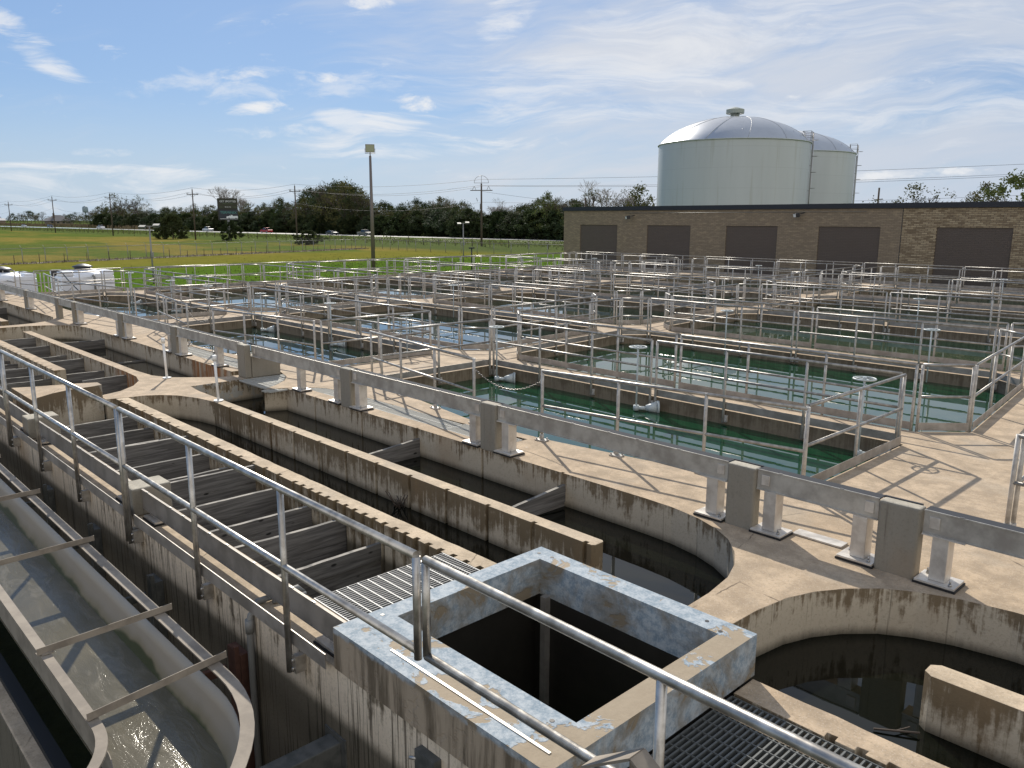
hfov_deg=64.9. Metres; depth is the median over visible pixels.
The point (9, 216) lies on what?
utility pole
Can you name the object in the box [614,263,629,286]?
guardrail
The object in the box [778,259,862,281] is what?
guardrail
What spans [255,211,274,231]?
bush
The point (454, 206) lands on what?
tree
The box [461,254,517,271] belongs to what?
guardrail
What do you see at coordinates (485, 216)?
bush
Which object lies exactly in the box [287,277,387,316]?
guardrail
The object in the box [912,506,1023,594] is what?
steel beam
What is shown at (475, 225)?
bush
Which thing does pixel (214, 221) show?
bush
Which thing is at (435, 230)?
bush
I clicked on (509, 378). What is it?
handwheel valve
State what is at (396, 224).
bush
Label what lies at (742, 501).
concrete pillar
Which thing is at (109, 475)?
front beam
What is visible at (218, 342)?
steel beam
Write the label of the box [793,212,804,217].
wall floodlight
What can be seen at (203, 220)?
bush
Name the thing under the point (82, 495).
front railing
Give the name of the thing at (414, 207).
tree
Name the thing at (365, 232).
pickup truck
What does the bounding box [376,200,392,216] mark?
tree
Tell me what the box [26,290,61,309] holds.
steel beam
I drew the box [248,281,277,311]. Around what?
guardrail
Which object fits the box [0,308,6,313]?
wooden baffle
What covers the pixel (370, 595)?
walkway grating
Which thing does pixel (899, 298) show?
guardrail
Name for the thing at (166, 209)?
tree
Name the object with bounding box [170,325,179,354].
concrete pillar
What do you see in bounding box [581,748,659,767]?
channel bracket
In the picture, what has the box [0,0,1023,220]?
sky
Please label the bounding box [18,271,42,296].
guardrail
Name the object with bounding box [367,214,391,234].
bush
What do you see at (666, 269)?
guardrail
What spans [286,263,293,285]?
guardrail
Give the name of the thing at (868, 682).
channel water
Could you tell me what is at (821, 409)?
guardrail
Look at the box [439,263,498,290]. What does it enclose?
guardrail
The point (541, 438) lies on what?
guardrail
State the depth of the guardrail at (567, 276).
40.05 m
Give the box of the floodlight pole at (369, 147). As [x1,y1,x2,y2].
[365,144,375,268]
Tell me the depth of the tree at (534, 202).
228.60 m
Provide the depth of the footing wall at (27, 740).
6.79 m
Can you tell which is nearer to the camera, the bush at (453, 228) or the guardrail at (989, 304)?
the guardrail at (989, 304)
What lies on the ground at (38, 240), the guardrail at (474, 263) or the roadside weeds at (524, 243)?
the roadside weeds at (524, 243)
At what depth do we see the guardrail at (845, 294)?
35.36 m
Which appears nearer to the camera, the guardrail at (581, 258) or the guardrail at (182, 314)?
the guardrail at (182, 314)
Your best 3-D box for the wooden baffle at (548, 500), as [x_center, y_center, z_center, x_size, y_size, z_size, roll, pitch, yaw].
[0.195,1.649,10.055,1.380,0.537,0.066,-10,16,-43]
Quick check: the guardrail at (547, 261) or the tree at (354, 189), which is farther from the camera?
the tree at (354, 189)
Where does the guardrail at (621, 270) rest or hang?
on the deck
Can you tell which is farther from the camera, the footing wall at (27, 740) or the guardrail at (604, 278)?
the guardrail at (604, 278)
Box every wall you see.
[0,318,8,325]
[0,340,66,384]
[0,395,467,767]
[0,653,71,767]
[11,382,104,425]
[23,331,135,388]
[116,398,496,573]
[214,401,602,570]
[729,679,948,767]
[919,665,1023,767]
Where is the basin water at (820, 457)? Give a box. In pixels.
[62,272,1023,480]
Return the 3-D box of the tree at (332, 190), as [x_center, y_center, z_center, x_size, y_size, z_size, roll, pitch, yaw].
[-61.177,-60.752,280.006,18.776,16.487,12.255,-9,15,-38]
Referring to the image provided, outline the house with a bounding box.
[42,213,73,223]
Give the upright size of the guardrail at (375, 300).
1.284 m
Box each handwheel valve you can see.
[127,272,142,304]
[166,280,183,312]
[255,292,275,331]
[324,302,346,346]
[400,314,412,357]
[449,284,457,316]
[489,325,514,382]
[629,345,659,412]
[720,309,733,354]
[853,376,890,457]
[913,298,924,335]
[923,328,940,381]
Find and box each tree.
[12,213,26,222]
[23,210,35,222]
[33,212,47,223]
[62,212,85,223]
[104,193,130,218]
[118,194,151,216]
[159,207,170,213]
[199,206,210,216]
[208,187,242,205]
[237,198,254,212]
[238,202,255,213]
[254,205,262,214]
[257,202,268,213]
[262,199,293,212]
[268,209,294,231]
[269,195,296,208]
[269,201,286,225]
[282,202,293,217]
[286,207,304,227]
[288,197,309,214]
[290,198,312,218]
[293,185,316,215]
[296,195,319,223]
[297,181,341,217]
[302,193,330,231]
[303,187,326,215]
[307,185,339,214]
[308,185,354,223]
[309,193,335,229]
[311,179,380,228]
[313,190,353,228]
[324,180,343,205]
[326,182,377,207]
[336,191,374,232]
[339,188,376,214]
[341,199,378,228]
[343,181,367,214]
[343,186,383,220]
[358,207,376,230]
[375,199,388,212]
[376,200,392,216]
[391,202,405,220]
[396,206,413,212]
[399,203,424,233]
[402,196,425,209]
[416,206,447,233]
[420,196,448,208]
[420,202,431,209]
[430,197,455,211]
[434,201,447,212]
[442,207,463,234]
[446,207,467,234]
[451,203,461,215]
[457,199,476,212]
[487,198,512,212]
[511,203,529,212]
[524,206,540,210]
[528,190,561,236]
[531,197,546,209]
[545,196,567,223]
[558,201,586,238]
[561,187,610,225]
[578,180,638,206]
[597,189,646,206]
[624,181,656,205]
[862,182,955,202]
[960,181,1003,201]
[978,168,1023,201]
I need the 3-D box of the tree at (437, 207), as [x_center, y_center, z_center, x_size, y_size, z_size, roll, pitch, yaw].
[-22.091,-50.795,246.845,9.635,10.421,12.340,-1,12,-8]
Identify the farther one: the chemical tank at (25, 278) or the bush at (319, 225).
the bush at (319, 225)
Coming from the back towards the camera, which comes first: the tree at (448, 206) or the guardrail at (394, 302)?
the tree at (448, 206)
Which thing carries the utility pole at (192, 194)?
on the ground at (38, 240)
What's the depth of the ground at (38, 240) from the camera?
112.05 m
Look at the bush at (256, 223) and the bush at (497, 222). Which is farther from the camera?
the bush at (256, 223)
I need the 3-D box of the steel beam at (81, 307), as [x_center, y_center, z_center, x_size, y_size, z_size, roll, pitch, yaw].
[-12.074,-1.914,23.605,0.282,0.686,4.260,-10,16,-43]
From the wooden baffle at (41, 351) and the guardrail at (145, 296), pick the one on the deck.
the guardrail at (145, 296)
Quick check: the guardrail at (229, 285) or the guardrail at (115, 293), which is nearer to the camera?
the guardrail at (115, 293)
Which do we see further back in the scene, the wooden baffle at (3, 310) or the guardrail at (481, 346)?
the wooden baffle at (3, 310)
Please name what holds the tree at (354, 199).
on the ground at (38, 240)
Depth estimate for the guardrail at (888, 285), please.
39.98 m
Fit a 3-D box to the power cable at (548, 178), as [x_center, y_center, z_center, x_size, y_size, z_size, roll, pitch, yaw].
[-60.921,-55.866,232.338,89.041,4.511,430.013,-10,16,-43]
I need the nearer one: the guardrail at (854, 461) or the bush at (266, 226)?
the guardrail at (854, 461)
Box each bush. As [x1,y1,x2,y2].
[89,213,103,224]
[94,214,106,224]
[99,213,117,227]
[111,215,124,226]
[117,214,139,226]
[129,213,147,224]
[138,215,150,225]
[141,213,157,227]
[150,219,171,238]
[152,215,162,224]
[153,213,189,238]
[178,213,192,229]
[185,216,204,229]
[185,217,200,229]
[196,213,213,228]
[198,215,209,229]
[203,212,221,230]
[206,212,223,230]
[209,220,225,227]
[217,221,244,240]
[225,213,252,231]
[233,212,256,230]
[236,211,260,231]
[243,217,256,231]
[248,217,265,230]
[252,214,267,231]
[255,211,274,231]
[260,215,279,231]
[268,214,285,232]
[272,213,294,232]
[280,219,295,232]
[287,216,303,232]
[292,217,313,232]
[292,230,328,244]
[303,215,326,233]
[309,215,338,233]
[321,210,339,230]
[327,217,349,232]
[334,214,358,233]
[341,223,357,233]
[342,213,362,233]
[354,216,370,231]
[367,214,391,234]
[374,213,397,234]
[374,216,390,234]
[378,211,414,235]
[384,210,408,235]
[399,210,424,235]
[402,210,435,235]
[412,213,437,235]
[420,209,448,235]
[424,213,444,235]
[430,210,457,236]
[432,223,447,236]
[443,214,470,236]
[445,217,473,237]
[446,208,480,237]
[454,216,473,236]
[469,217,492,237]
[472,214,500,237]
[478,210,512,238]
[480,209,515,237]
[496,211,523,238]
[507,210,537,238]
[510,212,531,238]
[513,209,554,239]
[516,212,542,238]
[523,217,548,238]
[531,208,563,239]
[535,209,563,239]
[544,214,563,233]
[546,220,563,239]
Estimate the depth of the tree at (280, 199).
337.03 m
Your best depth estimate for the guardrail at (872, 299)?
32.46 m
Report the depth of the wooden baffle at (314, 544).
8.97 m
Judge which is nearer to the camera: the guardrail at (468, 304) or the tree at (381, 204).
the guardrail at (468, 304)
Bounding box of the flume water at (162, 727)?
[0,510,226,767]
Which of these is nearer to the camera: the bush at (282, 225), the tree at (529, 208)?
the tree at (529, 208)
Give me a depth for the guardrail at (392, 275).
45.35 m
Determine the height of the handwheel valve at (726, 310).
1.180 m
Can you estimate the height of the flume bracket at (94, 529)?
1.300 m
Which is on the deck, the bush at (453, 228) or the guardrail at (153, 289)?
the guardrail at (153, 289)
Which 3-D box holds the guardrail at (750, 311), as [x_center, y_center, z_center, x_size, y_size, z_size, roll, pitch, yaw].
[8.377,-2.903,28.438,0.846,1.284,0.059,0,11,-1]
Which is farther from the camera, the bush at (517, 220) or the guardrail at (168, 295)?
the bush at (517, 220)
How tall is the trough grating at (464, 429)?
0.027 m
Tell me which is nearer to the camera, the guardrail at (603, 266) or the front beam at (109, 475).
the front beam at (109, 475)
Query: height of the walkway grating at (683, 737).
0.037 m
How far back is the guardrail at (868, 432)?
13.15 m
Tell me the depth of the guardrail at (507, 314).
26.30 m
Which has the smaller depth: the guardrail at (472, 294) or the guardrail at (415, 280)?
the guardrail at (472, 294)
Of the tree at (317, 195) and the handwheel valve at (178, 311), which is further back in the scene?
the tree at (317, 195)
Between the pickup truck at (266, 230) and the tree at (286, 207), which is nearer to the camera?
the pickup truck at (266, 230)
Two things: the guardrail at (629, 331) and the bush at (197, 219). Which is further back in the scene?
the bush at (197, 219)
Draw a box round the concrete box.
[333,547,756,767]
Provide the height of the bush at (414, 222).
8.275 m
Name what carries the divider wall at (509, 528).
on the ground at (38, 240)
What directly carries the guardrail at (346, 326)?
on the deck
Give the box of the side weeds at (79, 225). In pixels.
[0,222,170,229]
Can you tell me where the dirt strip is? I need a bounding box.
[0,249,350,264]
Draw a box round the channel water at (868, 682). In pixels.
[0,314,1023,767]
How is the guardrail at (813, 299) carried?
on the deck
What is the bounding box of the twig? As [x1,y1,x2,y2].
[873,726,919,733]
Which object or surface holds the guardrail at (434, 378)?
on the deck
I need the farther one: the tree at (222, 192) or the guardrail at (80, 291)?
the tree at (222, 192)
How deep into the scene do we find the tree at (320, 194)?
277.54 m
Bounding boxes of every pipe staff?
[161,338,170,378]
[212,355,223,401]
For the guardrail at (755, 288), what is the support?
on the deck
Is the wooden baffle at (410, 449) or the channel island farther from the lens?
the channel island
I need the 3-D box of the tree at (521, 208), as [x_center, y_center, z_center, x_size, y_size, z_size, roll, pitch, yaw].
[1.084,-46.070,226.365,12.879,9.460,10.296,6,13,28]
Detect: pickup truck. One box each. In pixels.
[202,227,213,230]
[260,228,272,232]
[357,229,370,235]
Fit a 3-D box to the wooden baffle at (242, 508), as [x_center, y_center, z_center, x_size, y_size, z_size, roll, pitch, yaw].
[-3.484,1.935,9.934,1.490,1.091,0.070,-10,16,-43]
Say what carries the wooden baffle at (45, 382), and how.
attached to the toothed wall at (50, 367)
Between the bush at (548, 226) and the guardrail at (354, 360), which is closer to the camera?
the guardrail at (354, 360)
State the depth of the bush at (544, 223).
202.16 m
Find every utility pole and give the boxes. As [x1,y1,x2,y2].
[4,202,11,230]
[48,197,55,232]
[109,194,114,235]
[187,189,197,239]
[289,184,300,241]
[470,175,492,245]
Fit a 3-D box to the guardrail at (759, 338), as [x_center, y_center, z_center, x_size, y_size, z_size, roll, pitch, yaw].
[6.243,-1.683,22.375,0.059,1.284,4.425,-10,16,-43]
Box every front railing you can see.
[0,349,138,541]
[0,366,17,445]
[116,407,421,673]
[421,555,864,767]
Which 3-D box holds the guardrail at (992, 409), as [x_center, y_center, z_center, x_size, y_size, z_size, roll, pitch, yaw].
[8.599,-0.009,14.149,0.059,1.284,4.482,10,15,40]
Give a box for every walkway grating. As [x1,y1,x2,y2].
[314,553,478,621]
[651,696,882,767]
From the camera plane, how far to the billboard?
181.92 m
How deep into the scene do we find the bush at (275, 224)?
297.51 m
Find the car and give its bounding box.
[325,230,337,234]
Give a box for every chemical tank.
[0,266,37,295]
[50,264,114,294]
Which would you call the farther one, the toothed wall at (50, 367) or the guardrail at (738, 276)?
the guardrail at (738, 276)
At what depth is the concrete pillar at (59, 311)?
26.41 m
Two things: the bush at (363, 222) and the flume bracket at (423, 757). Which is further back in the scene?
the bush at (363, 222)
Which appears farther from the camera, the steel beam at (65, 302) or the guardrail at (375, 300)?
the guardrail at (375, 300)
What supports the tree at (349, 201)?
on the ground at (38, 240)
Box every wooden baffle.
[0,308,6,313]
[0,368,33,378]
[0,375,42,384]
[0,378,51,402]
[1,338,35,347]
[4,364,17,368]
[19,346,50,357]
[42,355,66,361]
[51,358,84,373]
[60,416,137,440]
[64,339,104,349]
[66,371,104,383]
[76,427,153,451]
[82,375,127,394]
[89,436,188,469]
[92,437,168,451]
[116,454,209,480]
[117,360,144,363]
[168,467,230,481]
[170,465,255,509]
[178,489,277,530]
[210,506,312,546]
[234,520,346,574]
[277,542,381,598]
[369,438,419,462]
[511,484,565,515]
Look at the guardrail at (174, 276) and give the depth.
37.80 m
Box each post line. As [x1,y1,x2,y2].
[2,227,548,248]
[13,243,351,264]
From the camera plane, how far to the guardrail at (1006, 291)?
36.53 m
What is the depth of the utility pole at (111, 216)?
226.57 m
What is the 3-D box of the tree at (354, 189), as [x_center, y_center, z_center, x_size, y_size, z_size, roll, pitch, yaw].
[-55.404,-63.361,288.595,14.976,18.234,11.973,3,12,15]
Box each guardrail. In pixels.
[2,268,18,295]
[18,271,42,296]
[33,268,122,294]
[43,273,59,305]
[53,271,105,300]
[71,282,130,316]
[103,270,130,300]
[123,264,228,290]
[130,271,174,308]
[133,283,225,318]
[144,267,156,291]
[144,269,191,299]
[156,264,243,293]
[156,293,192,344]
[162,287,253,330]
[172,276,226,315]
[190,274,249,311]
[211,309,316,358]
[229,261,317,284]
[243,264,264,290]
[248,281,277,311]
[252,287,330,340]
[264,264,315,294]
[277,276,371,311]
[278,283,287,315]
[279,285,357,330]
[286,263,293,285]
[286,264,337,290]
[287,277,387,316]
[293,260,368,285]
[315,269,375,299]
[318,258,394,278]
[320,310,430,364]
[329,297,431,353]
[338,268,399,298]
[357,295,459,349]
[368,260,386,281]
[370,331,475,422]
[371,274,377,301]
[379,318,492,383]
[387,260,439,287]
[388,277,409,309]
[395,256,460,276]
[400,273,423,298]
[404,259,455,282]
[407,256,473,277]
[410,277,490,318]
[424,268,498,298]
[433,276,513,311]
[435,269,514,302]
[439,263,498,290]
[456,263,515,287]
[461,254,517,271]
[461,307,492,349]
[474,256,489,275]
[491,256,540,280]
[491,284,592,329]
[493,296,596,348]
[493,318,653,403]
[506,253,560,272]
[507,256,554,275]
[514,282,615,323]
[516,269,533,297]
[516,311,519,359]
[517,266,536,288]
[519,252,568,268]
[519,298,620,360]
[519,315,677,387]
[534,269,611,304]
[535,369,810,475]
[537,263,599,287]
[541,259,596,280]
[548,267,550,288]
[550,263,614,289]
[550,268,627,297]
[555,258,610,279]
[561,253,575,270]
[569,251,586,266]
[576,253,622,274]
[589,252,640,268]
[592,293,597,331]
[611,261,628,279]
[612,274,707,313]
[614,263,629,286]
[615,290,641,324]
[621,298,648,342]
[623,255,674,275]
[629,273,722,306]
[630,258,678,279]
[630,263,703,292]
[640,262,644,281]
[641,258,692,280]
[641,282,714,324]
[643,254,704,272]
[644,262,716,286]
[649,298,794,361]
[654,340,902,448]
[663,293,671,330]
[665,284,737,328]
[671,295,813,347]
[678,334,918,430]
[692,258,705,278]
[704,267,791,297]
[705,256,777,276]
[706,258,774,282]
[707,280,715,308]
[717,266,803,293]
[723,279,744,306]
[736,284,760,319]
[743,273,799,305]
[759,284,887,331]
[764,280,774,310]
[766,274,820,308]
[774,282,898,321]
[775,261,853,288]
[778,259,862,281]
[791,271,800,298]
[794,311,997,388]
[801,373,906,479]
[803,270,821,293]
[814,307,1008,370]
[819,274,839,303]
[821,266,862,292]
[838,274,949,311]
[840,271,850,295]
[841,266,880,294]
[849,272,957,303]
[863,262,963,286]
[879,266,896,291]
[886,292,1023,342]
[896,266,993,297]
[898,290,1023,332]
[915,364,975,431]
[949,279,1023,315]
[958,278,1023,308]
[962,266,1023,290]
[968,336,1023,431]
[993,270,1023,297]
[994,328,1023,391]
[1004,434,1023,524]
[1005,323,1023,371]
[1010,433,1023,525]
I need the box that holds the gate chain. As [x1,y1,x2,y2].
[476,370,540,389]
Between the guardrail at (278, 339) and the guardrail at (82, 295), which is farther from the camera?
the guardrail at (82, 295)
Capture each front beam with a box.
[0,395,28,430]
[36,421,130,502]
[141,489,345,657]
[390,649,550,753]
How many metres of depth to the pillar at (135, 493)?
8.90 m
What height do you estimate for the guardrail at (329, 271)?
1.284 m
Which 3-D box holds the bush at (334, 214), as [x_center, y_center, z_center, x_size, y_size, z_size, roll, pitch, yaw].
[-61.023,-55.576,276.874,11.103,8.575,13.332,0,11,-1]
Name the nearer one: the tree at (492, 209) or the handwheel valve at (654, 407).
the handwheel valve at (654, 407)
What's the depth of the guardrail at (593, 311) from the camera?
24.21 m
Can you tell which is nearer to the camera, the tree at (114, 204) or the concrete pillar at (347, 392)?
the concrete pillar at (347, 392)
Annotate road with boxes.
[1,226,563,240]
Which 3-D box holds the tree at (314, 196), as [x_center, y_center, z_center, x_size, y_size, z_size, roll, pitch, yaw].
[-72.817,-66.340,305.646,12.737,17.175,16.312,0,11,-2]
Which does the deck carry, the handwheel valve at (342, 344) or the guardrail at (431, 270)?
the guardrail at (431, 270)
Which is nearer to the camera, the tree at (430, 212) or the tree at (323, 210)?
the tree at (430, 212)
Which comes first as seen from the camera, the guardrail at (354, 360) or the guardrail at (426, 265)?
the guardrail at (354, 360)
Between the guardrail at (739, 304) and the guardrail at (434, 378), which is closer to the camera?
the guardrail at (434, 378)
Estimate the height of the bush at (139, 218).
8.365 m
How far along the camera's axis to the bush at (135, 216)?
401.85 m
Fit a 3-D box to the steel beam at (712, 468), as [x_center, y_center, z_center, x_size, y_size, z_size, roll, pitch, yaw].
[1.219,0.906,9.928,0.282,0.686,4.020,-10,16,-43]
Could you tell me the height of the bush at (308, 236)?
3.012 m
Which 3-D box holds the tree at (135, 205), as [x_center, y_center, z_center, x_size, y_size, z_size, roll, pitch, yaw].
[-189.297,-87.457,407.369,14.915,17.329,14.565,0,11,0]
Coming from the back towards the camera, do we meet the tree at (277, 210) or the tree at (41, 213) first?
the tree at (41, 213)
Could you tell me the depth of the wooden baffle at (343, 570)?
8.46 m
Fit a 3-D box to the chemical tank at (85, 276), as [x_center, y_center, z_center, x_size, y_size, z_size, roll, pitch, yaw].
[-20.355,-4.537,38.275,2.300,2.350,2.160,-10,16,-43]
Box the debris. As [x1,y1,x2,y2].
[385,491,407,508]
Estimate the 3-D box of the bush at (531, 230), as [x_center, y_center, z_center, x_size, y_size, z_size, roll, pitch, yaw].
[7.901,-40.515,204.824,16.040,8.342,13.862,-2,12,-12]
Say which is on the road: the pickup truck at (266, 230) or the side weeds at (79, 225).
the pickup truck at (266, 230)
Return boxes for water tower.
[82,206,88,220]
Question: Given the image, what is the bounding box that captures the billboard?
[217,198,237,239]
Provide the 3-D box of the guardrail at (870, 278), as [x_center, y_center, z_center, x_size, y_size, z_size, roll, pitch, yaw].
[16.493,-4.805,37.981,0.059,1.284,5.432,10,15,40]
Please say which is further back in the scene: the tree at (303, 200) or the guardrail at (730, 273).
the tree at (303, 200)
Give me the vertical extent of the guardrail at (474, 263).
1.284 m
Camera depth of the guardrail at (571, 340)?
21.42 m
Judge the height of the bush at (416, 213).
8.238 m
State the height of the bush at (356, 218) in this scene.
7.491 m
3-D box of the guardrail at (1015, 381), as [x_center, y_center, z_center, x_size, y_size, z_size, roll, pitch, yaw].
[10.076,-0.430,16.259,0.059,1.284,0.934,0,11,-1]
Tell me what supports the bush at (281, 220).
on the ground at (38, 240)
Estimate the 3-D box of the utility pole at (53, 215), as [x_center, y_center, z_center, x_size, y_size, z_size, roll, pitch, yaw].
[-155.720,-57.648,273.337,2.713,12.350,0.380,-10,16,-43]
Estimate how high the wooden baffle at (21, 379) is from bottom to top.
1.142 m
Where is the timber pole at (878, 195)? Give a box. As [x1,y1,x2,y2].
[874,188,882,202]
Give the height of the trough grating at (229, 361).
0.027 m
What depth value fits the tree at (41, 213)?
859.58 m
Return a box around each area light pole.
[138,224,159,283]
[457,222,468,262]
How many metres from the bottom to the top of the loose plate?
0.017 m
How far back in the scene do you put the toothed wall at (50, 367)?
18.76 m
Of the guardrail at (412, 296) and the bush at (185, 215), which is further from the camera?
the bush at (185, 215)
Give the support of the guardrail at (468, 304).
on the deck
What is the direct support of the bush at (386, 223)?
on the ground at (38, 240)
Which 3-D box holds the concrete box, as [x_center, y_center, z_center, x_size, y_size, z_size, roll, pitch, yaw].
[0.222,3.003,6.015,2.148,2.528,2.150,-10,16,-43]
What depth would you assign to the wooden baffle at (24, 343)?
22.20 m
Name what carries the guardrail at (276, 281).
on the deck
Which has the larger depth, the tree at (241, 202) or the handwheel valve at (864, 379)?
the tree at (241, 202)
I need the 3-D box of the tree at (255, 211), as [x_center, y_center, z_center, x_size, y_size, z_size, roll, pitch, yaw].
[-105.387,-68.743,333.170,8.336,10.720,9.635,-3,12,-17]
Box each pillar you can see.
[22,411,60,438]
[23,290,28,308]
[54,297,63,318]
[71,301,77,322]
[117,313,125,337]
[128,475,171,515]
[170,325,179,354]
[237,343,280,377]
[340,367,354,407]
[480,401,501,451]
[725,460,761,529]
[874,497,925,579]
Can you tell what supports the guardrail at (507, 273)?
on the deck
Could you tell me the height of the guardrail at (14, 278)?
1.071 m
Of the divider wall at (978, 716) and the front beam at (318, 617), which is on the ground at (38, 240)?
the divider wall at (978, 716)
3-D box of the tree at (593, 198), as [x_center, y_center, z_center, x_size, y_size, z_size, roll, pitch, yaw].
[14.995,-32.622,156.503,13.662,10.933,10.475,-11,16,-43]
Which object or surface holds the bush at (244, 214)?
on the ground at (38, 240)
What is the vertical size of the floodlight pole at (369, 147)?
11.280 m
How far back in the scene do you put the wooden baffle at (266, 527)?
9.41 m
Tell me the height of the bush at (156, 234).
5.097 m
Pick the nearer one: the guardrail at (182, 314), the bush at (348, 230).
the guardrail at (182, 314)
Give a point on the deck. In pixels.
(772, 594)
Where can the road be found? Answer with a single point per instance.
(339, 234)
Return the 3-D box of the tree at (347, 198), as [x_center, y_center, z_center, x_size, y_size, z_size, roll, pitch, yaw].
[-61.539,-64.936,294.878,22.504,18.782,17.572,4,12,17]
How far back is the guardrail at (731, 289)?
37.14 m
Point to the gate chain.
(507, 388)
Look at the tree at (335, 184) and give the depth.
289.17 m
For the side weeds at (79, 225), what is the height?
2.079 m
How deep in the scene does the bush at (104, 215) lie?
442.33 m
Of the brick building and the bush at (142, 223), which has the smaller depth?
the brick building
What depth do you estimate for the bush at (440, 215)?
233.30 m
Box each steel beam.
[0,283,27,300]
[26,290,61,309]
[58,298,78,307]
[74,302,124,336]
[121,313,180,352]
[175,326,256,367]
[251,345,357,404]
[349,369,504,447]
[493,404,763,522]
[749,466,923,568]
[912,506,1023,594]
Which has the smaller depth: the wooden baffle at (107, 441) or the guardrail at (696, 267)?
the wooden baffle at (107, 441)
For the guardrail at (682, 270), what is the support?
on the deck
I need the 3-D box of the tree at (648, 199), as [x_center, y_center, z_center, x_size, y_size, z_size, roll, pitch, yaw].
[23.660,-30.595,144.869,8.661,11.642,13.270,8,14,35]
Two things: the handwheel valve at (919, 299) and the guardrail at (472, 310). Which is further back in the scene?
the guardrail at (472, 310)
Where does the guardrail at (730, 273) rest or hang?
on the deck
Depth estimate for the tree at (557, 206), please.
199.83 m
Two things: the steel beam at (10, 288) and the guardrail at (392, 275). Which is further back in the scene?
the guardrail at (392, 275)
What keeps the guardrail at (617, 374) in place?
on the deck
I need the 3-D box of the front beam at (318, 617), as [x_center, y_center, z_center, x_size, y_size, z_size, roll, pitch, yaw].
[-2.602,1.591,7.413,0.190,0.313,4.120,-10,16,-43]
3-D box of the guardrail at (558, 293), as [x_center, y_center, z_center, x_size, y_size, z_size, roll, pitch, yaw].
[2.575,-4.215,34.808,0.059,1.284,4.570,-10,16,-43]
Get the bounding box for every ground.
[0,220,563,291]
[0,620,91,767]
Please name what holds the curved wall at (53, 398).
on the ground at (38, 240)
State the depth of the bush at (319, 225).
274.22 m
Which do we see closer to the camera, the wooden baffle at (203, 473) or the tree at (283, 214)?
the wooden baffle at (203, 473)
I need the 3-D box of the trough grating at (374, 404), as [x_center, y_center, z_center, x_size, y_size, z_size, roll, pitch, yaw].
[-2.837,0.288,14.725,0.384,0.027,1.693,-10,16,-43]
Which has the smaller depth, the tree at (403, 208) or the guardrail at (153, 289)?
the guardrail at (153, 289)
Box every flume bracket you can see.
[26,484,58,533]
[72,523,105,578]
[124,573,167,638]
[202,641,254,767]
[259,724,346,767]
[409,744,440,767]
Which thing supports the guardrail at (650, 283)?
on the deck
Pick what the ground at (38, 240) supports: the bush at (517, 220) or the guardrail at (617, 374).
the bush at (517, 220)
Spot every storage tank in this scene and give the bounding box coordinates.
[656,107,816,205]
[799,131,862,203]
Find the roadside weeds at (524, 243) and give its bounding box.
[0,226,563,249]
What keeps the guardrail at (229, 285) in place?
on the deck
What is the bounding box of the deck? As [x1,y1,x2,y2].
[0,266,1023,664]
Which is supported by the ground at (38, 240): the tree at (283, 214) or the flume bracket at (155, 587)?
the tree at (283, 214)
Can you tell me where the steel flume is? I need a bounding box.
[0,454,254,767]
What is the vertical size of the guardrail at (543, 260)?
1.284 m
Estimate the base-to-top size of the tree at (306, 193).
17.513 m
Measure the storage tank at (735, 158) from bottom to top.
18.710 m
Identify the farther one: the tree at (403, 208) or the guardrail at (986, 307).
the tree at (403, 208)
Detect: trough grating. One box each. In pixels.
[188,347,214,356]
[202,356,237,367]
[239,374,285,388]
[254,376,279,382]
[261,388,333,393]
[324,392,391,408]
[375,405,461,428]
[445,424,521,441]
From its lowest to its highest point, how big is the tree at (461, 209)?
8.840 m
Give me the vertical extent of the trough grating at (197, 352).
0.027 m
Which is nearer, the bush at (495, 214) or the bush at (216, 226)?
the bush at (495, 214)
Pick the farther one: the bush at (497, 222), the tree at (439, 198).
the tree at (439, 198)
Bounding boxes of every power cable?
[2,174,1009,205]
[2,176,1005,206]
[5,164,1017,201]
[6,195,1018,213]
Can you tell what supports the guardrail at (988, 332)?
on the deck
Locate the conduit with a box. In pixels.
[245,585,304,767]
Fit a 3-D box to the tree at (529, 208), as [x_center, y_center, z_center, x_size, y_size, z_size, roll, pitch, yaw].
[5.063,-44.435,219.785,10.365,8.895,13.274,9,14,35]
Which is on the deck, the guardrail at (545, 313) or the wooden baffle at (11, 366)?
the guardrail at (545, 313)
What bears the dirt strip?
on the ground at (38, 240)
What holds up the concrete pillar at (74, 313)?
on the deck
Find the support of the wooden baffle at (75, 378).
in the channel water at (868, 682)
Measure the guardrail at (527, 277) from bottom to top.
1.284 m
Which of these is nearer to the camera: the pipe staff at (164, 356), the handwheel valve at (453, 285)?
the pipe staff at (164, 356)
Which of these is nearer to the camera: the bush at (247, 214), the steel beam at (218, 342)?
the steel beam at (218, 342)
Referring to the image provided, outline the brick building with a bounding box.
[563,201,1023,287]
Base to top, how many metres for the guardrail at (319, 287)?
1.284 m
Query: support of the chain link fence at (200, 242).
on the dirt strip
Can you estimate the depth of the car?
251.22 m
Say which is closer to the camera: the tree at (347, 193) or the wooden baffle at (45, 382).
the wooden baffle at (45, 382)
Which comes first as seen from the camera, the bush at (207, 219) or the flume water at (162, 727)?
the flume water at (162, 727)
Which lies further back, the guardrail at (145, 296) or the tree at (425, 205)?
the tree at (425, 205)
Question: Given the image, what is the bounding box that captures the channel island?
[103,371,262,424]
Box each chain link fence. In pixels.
[2,237,366,260]
[376,237,552,253]
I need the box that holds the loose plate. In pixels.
[793,529,847,547]

